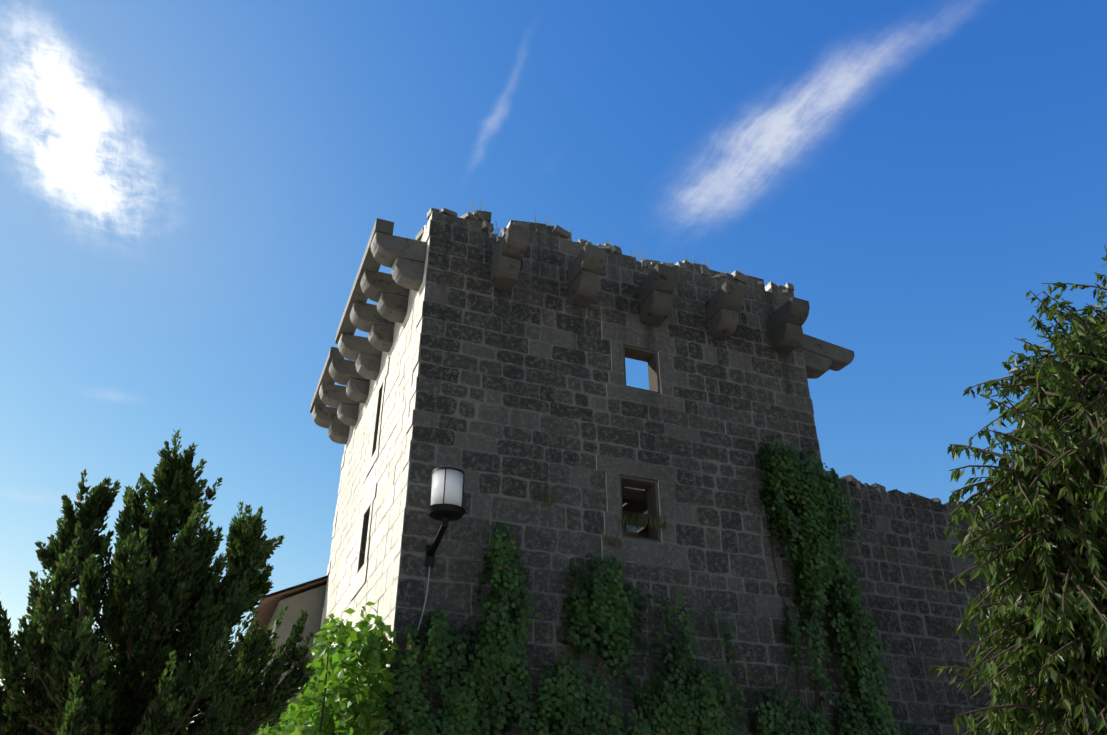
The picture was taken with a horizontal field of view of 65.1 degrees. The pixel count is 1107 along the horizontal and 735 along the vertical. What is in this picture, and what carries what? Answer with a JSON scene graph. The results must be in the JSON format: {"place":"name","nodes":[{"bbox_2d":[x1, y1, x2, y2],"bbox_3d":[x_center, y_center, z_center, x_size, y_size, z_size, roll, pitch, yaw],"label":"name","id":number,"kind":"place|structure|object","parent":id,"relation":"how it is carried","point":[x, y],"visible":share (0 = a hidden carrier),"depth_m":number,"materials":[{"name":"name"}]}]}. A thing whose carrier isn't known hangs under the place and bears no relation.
{"place":"outdoors","nodes":[
{"label":"outdoors","id":0,"kind":"place"},
{"bbox_2d":[0,429,316,734],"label":"conifer tree","id":1,"kind":"object","parent":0,"point":[72,670],"depth_m":8.71,"materials":[{"name":"green plant"}]},
{"bbox_2d":[230,575,328,730],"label":"house","id":2,"kind":"structure","parent":0,"point":[309,596],"depth_m":17.14,"materials":[{"name":"paint"}]},
{"bbox_2d":[317,225,426,734],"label":"tower wall","id":3,"kind":"structure","parent":0,"point":[363,560],"depth_m":14.21,"materials":[{"name":"beige stone"}]},
{"bbox_2d":[313,443,626,689],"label":"tower wall","id":4,"kind":"structure","parent":0,"point":[335,521],"depth_m":17.89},
{"bbox_2d":[0,0,1106,723],"label":"sky","id":5,"kind":"structure","parent":0,"point":[193,193],"materials":[{"name":"blue"}]},
{"bbox_2d":[380,210,858,734],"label":"tower wall","id":6,"kind":"structure","parent":0,"point":[520,394],"depth_m":13.02,"materials":[{"name":"grey stone"}]},
{"bbox_2d":[410,567,429,653],"bbox_3d":[-1.718,3.846,10.389,0.274,3.001,0.018,11,-32,-19],"label":"electrical cable","id":7,"kind":"object","parent":6,"relation":"attached to","point":[425,601],"depth_m":10.95,"materials":[{"name":"grey plastic"}]},
{"bbox_2d":[425,545,434,567],"bbox_3d":[-1.601,2.449,11.260,0.110,0.290,0.026,11,-32,-19],"label":"junction box","id":8,"kind":"object","parent":6,"relation":"attached to","point":[429,561],"depth_m":11.22,"materials":[{"name":"black plastic"}]},
{"bbox_2d":[469,194,783,547],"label":"wall plants","id":9,"kind":"object","parent":6,"relation":"attached to","point":[638,524],"depth_m":12.63,"materials":[{"name":"green plant"}]},
{"bbox_2d":[619,345,660,542],"bbox_3d":[1.288,1.124,13.631,1.660,3.439,0.345,11,-32,-19],"label":"window surround","id":10,"kind":"object","parent":6,"relation":"attached to","point":[650,487],"visible":0.33,"depth_m":13.25,"materials":[{"name":"grey stone"}]},
{"bbox_2d":[450,454,847,734],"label":"ivy stems","id":11,"kind":"object","parent":6,"relation":"attached to","point":[817,691],"visible":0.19,"depth_m":12.59,"materials":[{"name":"plant"}]},
{"bbox_2d":[369,434,929,734],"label":"ivy","id":12,"kind":"object","parent":6,"relation":"attached to","point":[488,673],"visible":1,"depth_m":11.51,"materials":[{"name":"green plant"}]},
{"bbox_2d":[625,486,647,531],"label":"tower wall","id":13,"kind":"structure","parent":0,"point":[632,529],"depth_m":20.10,"materials":[{"name":"grey stone"}]},
{"bbox_2d":[928,245,1106,734],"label":"broadleaf tree","id":14,"kind":"object","parent":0,"point":[1096,695],"depth_m":4.70,"materials":[{"name":"green plant"}]},
{"label":"ground","id":15,"kind":"structure","parent":0,"visible":0},
{"bbox_2d":[251,601,399,734],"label":"bush","id":16,"kind":"object","parent":15,"relation":"on","point":[349,708],"depth_m":10.09,"materials":[{"name":"green plant"}]},
{"bbox_2d":[622,486,648,538],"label":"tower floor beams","id":17,"kind":"structure","parent":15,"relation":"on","point":[633,500],"depth_m":16.00,"materials":[{"name":"wood"}]},
{"bbox_2d":[312,405,349,443],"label":"corbel","id":18,"kind":"object","parent":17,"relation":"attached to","point":[328,418],"visible":0.69,"depth_m":18.66,"materials":[{"name":"stone"}]},
{"bbox_2d":[319,383,359,425],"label":"corbel","id":19,"kind":"object","parent":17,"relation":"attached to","point":[334,395],"visible":0.85,"depth_m":17.82,"materials":[{"name":"stone"}]},
{"bbox_2d":[329,359,369,402],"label":"corbel","id":20,"kind":"object","parent":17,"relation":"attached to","point":[349,376],"visible":0.73,"depth_m":16.98,"materials":[{"name":"stone"}]},
{"bbox_2d":[338,333,381,379],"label":"corbel","id":21,"kind":"object","parent":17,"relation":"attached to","point":[364,354],"visible":0.92,"depth_m":16.13,"materials":[{"name":"stone"}]},
{"bbox_2d":[350,303,394,351],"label":"corbel","id":22,"kind":"object","parent":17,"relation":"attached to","point":[373,323],"visible":0.85,"depth_m":15.30,"materials":[{"name":"stone"}]},
{"bbox_2d":[360,270,409,322],"bbox_3d":[-2.841,-1.196,14.568,0.811,0.719,0.397,11,-32,-19],"label":"corbel","id":23,"kind":"object","parent":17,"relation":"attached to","point":[388,293],"visible":0.9,"depth_m":14.45,"materials":[{"name":"stone"}]},
{"bbox_2d":[371,232,426,290],"bbox_3d":[-2.461,-1.679,13.706,0.865,0.758,0.407,11,-32,-19],"label":"corbel","id":24,"kind":"object","parent":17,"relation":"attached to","point":[403,258],"visible":0.85,"depth_m":13.61,"materials":[{"name":"stone"}]},
{"bbox_2d":[310,218,393,412],"bbox_3d":[-3.931,-0.658,16.358,0.290,0.230,6.780,11,-32,-19],"label":"ledge","id":25,"kind":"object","parent":24,"relation":"on","point":[369,262],"depth_m":15.28,"materials":[{"name":"stone"}]},
{"bbox_2d":[426,467,465,555],"bbox_3d":[-1.374,1.858,11.171,0.510,0.946,0.793,1,-30,-1],"label":"wall lamp bracket","id":26,"kind":"object","parent":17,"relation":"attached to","point":[444,513],"depth_m":10.96,"materials":[{"name":"black metal"}]},
{"bbox_2d":[431,469,463,505],"bbox_3d":[-1.371,1.616,11.147,0.410,0.500,0.410,11,-32,-19],"label":"lamp shade","id":27,"kind":"object","parent":26,"relation":"attached to","point":[453,486],"visible":0.69,"depth_m":11.02,"materials":[{"name":"white glass"}]},
{"bbox_2d":[490,224,530,290],"bbox_3d":[-0.687,-1.726,13.635,0.398,0.722,0.846,11,-32,-19],"label":"corbel","id":28,"kind":"object","parent":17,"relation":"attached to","point":[510,249],"visible":0.98,"depth_m":13.49,"materials":[{"name":"stone"}]},
{"bbox_2d":[568,244,605,308],"bbox_3d":[0.533,-1.472,14.086,0.380,0.714,0.784,11,-32,-19],"label":"corbel","id":29,"kind":"object","parent":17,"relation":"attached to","point":[585,269],"visible":0.98,"depth_m":13.93,"materials":[{"name":"stone"}]},
{"bbox_2d":[637,263,677,326],"bbox_3d":[1.754,-1.198,14.511,0.399,0.754,0.788,11,-32,-19],"label":"corbel","id":30,"kind":"object","parent":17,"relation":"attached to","point":[656,287],"visible":0.92,"depth_m":14.36,"materials":[{"name":"stone"}]},
{"bbox_2d":[416,208,999,510],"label":"stones","id":31,"kind":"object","parent":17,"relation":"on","point":[645,264],"depth_m":14.95,"materials":[{"name":"grey stone"}]},
{"bbox_2d":[705,282,744,339],"bbox_3d":[2.975,-0.964,14.955,0.408,0.722,0.753,11,-32,-19],"label":"corbel","id":32,"kind":"object","parent":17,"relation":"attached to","point":[723,304],"visible":1,"depth_m":14.83,"materials":[{"name":"stone"}]},
{"bbox_2d":[768,297,809,354],"bbox_3d":[4.200,-0.736,15.383,0.392,0.724,0.775,11,-32,-19],"label":"corbel","id":33,"kind":"object","parent":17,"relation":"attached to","point":[787,319],"visible":0.96,"depth_m":15.25,"materials":[{"name":"stone"}]},
{"bbox_2d":[802,334,854,378],"bbox_3d":[5.005,-0.158,16.264,1.401,0.778,0.390,11,-32,-19],"label":"corbel","id":34,"kind":"object","parent":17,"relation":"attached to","point":[821,357],"visible":0.67,"depth_m":16.11,"materials":[{"name":"stone"}]},
{"bbox_2d":[834,478,1016,734],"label":"curtain wall","id":35,"kind":"structure","parent":15,"relation":"on","point":[907,565],"depth_m":14.13,"materials":[{"name":"stone"}]}
]}

